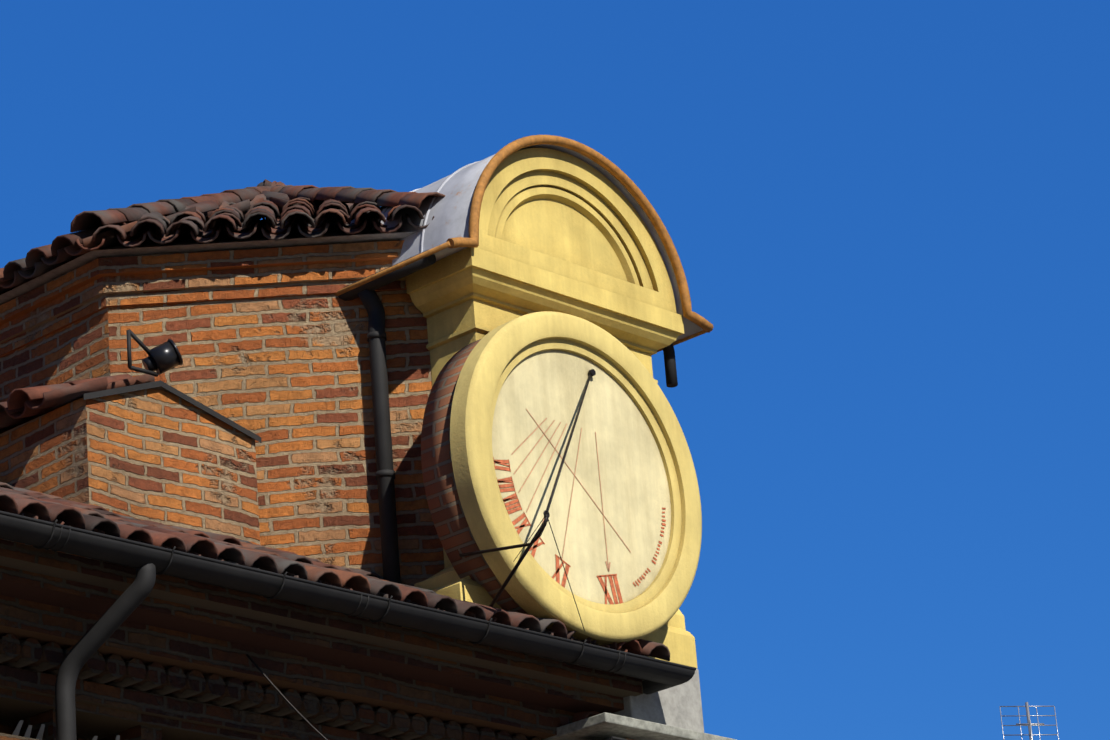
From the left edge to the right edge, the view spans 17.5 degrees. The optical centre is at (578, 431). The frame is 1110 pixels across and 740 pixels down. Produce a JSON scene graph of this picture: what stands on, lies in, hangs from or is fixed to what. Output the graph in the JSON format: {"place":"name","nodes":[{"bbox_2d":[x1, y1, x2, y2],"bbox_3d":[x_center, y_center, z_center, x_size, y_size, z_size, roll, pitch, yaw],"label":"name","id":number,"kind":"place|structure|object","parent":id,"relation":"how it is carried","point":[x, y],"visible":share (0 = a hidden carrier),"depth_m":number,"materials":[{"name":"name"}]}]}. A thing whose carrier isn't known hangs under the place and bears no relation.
{"place":"outdoors","nodes":[
{"label":"outdoors","id":0,"kind":"place"},
{"bbox_2d":[12,720,119,739],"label":"bird spikes","id":1,"kind":"object","parent":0,"point":[28,731],"visible":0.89,"depth_m":18.11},
{"bbox_2d":[0,240,444,622],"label":"drum walls","id":2,"kind":"structure","parent":0,"point":[272,344],"depth_m":20.99,"materials":[{"name":"brick"}]},
{"bbox_2d":[55,249,435,739],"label":"downpipes","id":3,"kind":"object","parent":2,"relation":"attached to","point":[109,622],"visible":0.92,"depth_m":20.53,"materials":[{"name":"metal"}]},
{"bbox_2d":[0,219,651,355],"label":"drum roof deck","id":4,"kind":"structure","parent":2,"relation":"on","point":[222,241],"depth_m":21.13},
{"bbox_2d":[0,179,445,294],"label":"drum roof tiles","id":5,"kind":"object","parent":4,"relation":"on","point":[281,208],"visible":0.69,"depth_m":21.38,"materials":[{"name":"brown ceramic"}]},
{"bbox_2d":[0,539,642,739],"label":"brick wall","id":6,"kind":"structure","parent":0,"point":[63,600],"depth_m":18.86,"materials":[{"name":"brown brick"}]},
{"bbox_2d":[0,634,540,739],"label":"facade billets","id":7,"kind":"object","parent":6,"relation":"attached to","point":[31,654],"visible":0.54,"depth_m":18.95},
{"bbox_2d":[0,514,694,693],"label":"gutter","id":8,"kind":"object","parent":6,"relation":"attached to","point":[656,676],"visible":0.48,"depth_m":18.75,"materials":[{"name":"paint"}]},
{"bbox_2d":[0,511,695,672],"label":"gutter trim","id":9,"kind":"structure","parent":6,"relation":"on","point":[173,550],"depth_m":18.70,"materials":[{"name":"black metal"}]},
{"bbox_2d":[430,331,485,567],"bbox_3d":[-0.157,0.227,21.225,0.380,1.740,1.530,-21,-25,39],"label":"sundial pier shaft","id":10,"kind":"object","parent":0,"point":[441,356],"depth_m":20.90,"materials":[{"name":"yellow paint"}]},
{"bbox_2d":[421,339,528,614],"bbox_3d":[-0.132,0.316,20.730,0.265,1.896,1.896,-21,-25,39],"label":"brick surround","id":11,"kind":"object","parent":10,"relation":"attached to","point":[454,533],"visible":0.19,"depth_m":20.06,"materials":[{"name":"brown brick"}]},
{"bbox_2d":[450,311,701,645],"bbox_3d":[0.016,0.258,20.603,0.152,1.956,1.956,-21,-25,39],"label":"sundial face","id":12,"kind":"object","parent":11,"relation":"attached to","point":[538,366],"visible":0.98,"depth_m":20.55},
{"bbox_2d":[459,369,595,606],"bbox_3d":[-0.122,0.260,20.152,0.817,1.635,1.132,-21,-25,39],"label":"sundial gnomon","id":13,"kind":"object","parent":12,"relation":"attached to","point":[539,532],"visible":1,"depth_m":19.68,"materials":[{"name":"black metal"}]},
{"bbox_2d":[246,518,584,739],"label":"wires","id":14,"kind":"object","parent":13,"relation":"attached to","point":[285,698],"visible":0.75,"depth_m":18.75,"materials":[{"name":"grey metal"}]},
{"bbox_2d":[493,409,665,603],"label":"sundial markings","id":15,"kind":"object","parent":12,"relation":"on","point":[536,543],"visible":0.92,"depth_m":20.26,"materials":[{"name":"orange paint"}]},
{"bbox_2d":[406,248,683,382],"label":"cornice","id":16,"kind":"structure","parent":10,"relation":"on","point":[461,293],"depth_m":21.02,"materials":[{"name":"yellow paint"}]},
{"bbox_2d":[396,148,676,312],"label":"arched pediment","id":17,"kind":"structure","parent":16,"relation":"on","point":[562,214],"depth_m":21.60,"materials":[{"name":"yellow paint"}]},
{"bbox_2d":[350,144,702,341],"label":"curved metal roof","id":18,"kind":"structure","parent":17,"relation":"on","point":[450,211],"depth_m":21.14,"materials":[{"name":"grey metal"}]},
{"bbox_2d":[336,161,478,252],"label":"sundial zinc seams","id":19,"kind":"object","parent":18,"relation":"on","point":[429,207],"visible":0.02,"depth_m":21.25,"materials":[{"name":"grey metal"}]},
{"bbox_2d":[334,135,713,351],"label":"arched roof trim","id":20,"kind":"structure","parent":18,"relation":"on","point":[610,167],"depth_m":21.58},
{"bbox_2d":[404,566,697,667],"bbox_3d":[-0.155,1.050,20.784,0.470,0.460,1.970,-21,-25,39],"label":"sundial base","id":21,"kind":"object","parent":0,"point":[674,636],"visible":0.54,"depth_m":20.51,"materials":[{"name":"yellow paint"}]},
{"bbox_2d":[0,0,1109,739],"label":"sky","id":22,"kind":"structure","parent":0,"point":[888,220],"materials":[{"name":"blue"}]},
{"bbox_2d":[559,711,599,724],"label":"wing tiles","id":23,"kind":"object","parent":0,"point":[577,716],"visible":0.04,"depth_m":20.66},
{"bbox_2d":[662,343,677,387],"bbox_3d":[0.519,-0.482,22.108,0.070,0.398,0.220,-21,-25,39],"label":"downspout","id":24,"kind":"object","parent":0,"point":[670,366],"visible":0.38,"depth_m":22.10,"materials":[{"name":"black metal"}]},
{"bbox_2d":[999,702,1058,739],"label":"tv antenna","id":25,"kind":"object","parent":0,"point":[1029,724],"visible":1,"depth_m":41.16,"materials":[{"name":"silver metal"}]},
{"bbox_3d":[2.972,5.385,22.895,0.500,5.440,8.740,-21,-25,39],"label":"wing","id":26,"kind":"object","parent":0,"visible":0},
{"bbox_2d":[611,736,628,739],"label":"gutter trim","id":27,"kind":"structure","parent":26,"relation":"attached to","point":[615,738],"depth_m":20.01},
{"bbox_3d":[0.536,4.522,20.143,0.920,5.600,0.700,-21,-25,39],"label":"corner pier","id":28,"kind":"object","parent":26,"relation":"attached to","visible":0},
{"bbox_2d":[542,712,736,739],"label":"stone ledge","id":29,"kind":"object","parent":28,"relation":"on","point":[603,726],"visible":0.92,"depth_m":20.55,"materials":[{"name":"stone"}]},
{"bbox_2d":[419,630,703,732],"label":"corner stone block","id":30,"kind":"structure","parent":29,"relation":"on","point":[680,706],"depth_m":20.96,"materials":[{"name":"grey stone"}]},
{"bbox_3d":[-5.127,0.000,18.242,4.200,2.303,11.560,-21,-25,39],"label":"lower roof deck","id":31,"kind":"object","parent":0,"visible":0},
{"bbox_2d":[0,387,260,595],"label":"brick wall","id":32,"kind":"structure","parent":31,"relation":"on","point":[162,455],"depth_m":20.10,"materials":[{"name":"orange brick"}]},
{"bbox_2d":[0,374,154,433],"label":"spur tiles","id":33,"kind":"object","parent":32,"relation":"on","point":[20,406],"visible":0.4,"depth_m":20.08,"materials":[{"name":"brown ceramic"}]},
{"bbox_2d":[126,329,182,376],"bbox_3d":[-2.385,-0.428,20.285,0.340,0.239,0.181,3,-21,-20],"label":"floodlight","id":34,"kind":"object","parent":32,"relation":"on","point":[163,358],"visible":1,"depth_m":20.25,"materials":[{"name":"paint"}]},
{"bbox_2d":[51,380,261,442],"bbox_3d":[-2.371,-0.120,20.369,0.282,0.238,1.311,-21,-25,39],"label":"metal flashing","id":35,"kind":"object","parent":32,"relation":"on","point":[137,387],"visible":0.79,"depth_m":20.26,"materials":[{"name":"metal"}]},
{"bbox_2d":[0,482,669,660],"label":"roof tiles","id":36,"kind":"object","parent":31,"relation":"on","point":[62,511],"visible":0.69,"depth_m":18.88,"materials":[{"name":"brown tile"}]}
]}

